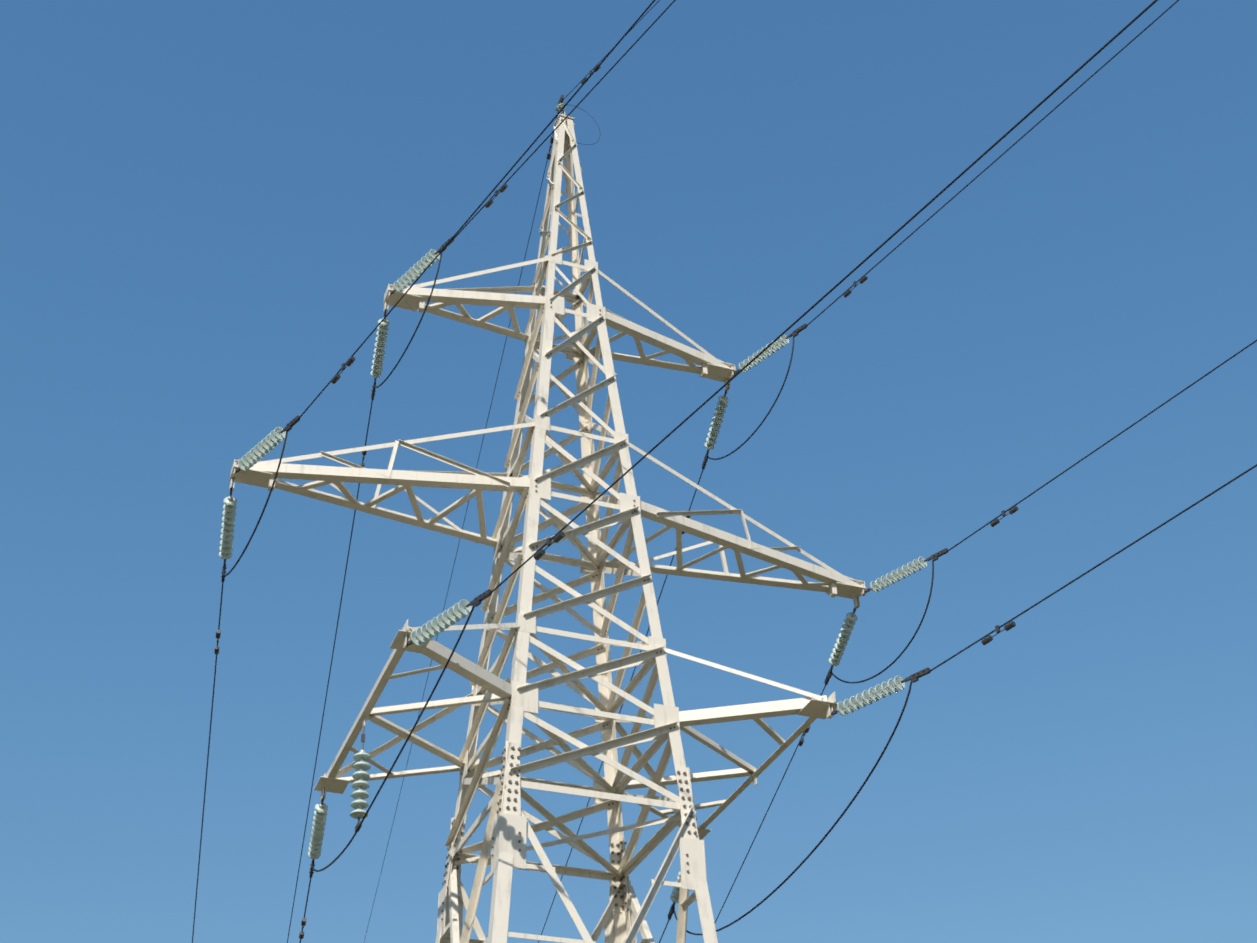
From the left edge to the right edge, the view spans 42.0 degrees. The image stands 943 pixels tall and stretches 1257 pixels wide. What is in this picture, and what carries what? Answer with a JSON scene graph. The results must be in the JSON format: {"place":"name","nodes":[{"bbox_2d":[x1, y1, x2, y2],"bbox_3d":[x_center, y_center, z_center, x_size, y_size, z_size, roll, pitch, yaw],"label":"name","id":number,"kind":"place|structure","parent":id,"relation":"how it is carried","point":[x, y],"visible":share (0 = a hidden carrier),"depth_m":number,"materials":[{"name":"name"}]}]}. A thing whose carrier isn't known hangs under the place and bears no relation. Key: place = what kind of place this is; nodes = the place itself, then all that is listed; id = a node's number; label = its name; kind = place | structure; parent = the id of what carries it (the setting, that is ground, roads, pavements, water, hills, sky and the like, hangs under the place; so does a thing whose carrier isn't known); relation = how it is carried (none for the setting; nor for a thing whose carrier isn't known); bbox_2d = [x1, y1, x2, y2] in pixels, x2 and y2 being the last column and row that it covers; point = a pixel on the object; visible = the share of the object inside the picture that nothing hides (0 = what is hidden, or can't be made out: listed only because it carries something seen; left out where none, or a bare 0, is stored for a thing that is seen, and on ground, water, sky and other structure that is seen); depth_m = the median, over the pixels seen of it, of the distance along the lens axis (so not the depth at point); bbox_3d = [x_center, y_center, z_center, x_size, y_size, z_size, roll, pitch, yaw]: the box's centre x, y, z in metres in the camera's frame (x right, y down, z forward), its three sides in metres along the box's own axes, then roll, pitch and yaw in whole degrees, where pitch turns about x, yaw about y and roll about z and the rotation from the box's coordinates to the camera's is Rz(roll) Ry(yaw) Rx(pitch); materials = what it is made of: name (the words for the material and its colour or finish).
{"place":"outdoors","nodes":[
{"label":"outdoors","id":0,"kind":"place"},
{"bbox_2d":[0,0,1256,942],"label":"sky","id":1,"kind":"structure","parent":0,"point":[208,207],"materials":[{"name":"blue"}]},
{"bbox_3d":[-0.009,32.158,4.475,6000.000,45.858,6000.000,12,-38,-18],"label":"ground","id":2,"kind":"structure","parent":0,"visible":0},
{"bbox_2d":[192,0,1256,942],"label":"transmission tower","id":3,"kind":"structure","parent":2,"relation":"on","point":[504,846],"depth_m":25.82,"materials":[{"name":"metal"},{"name":"paint"},{"name":"glass"}]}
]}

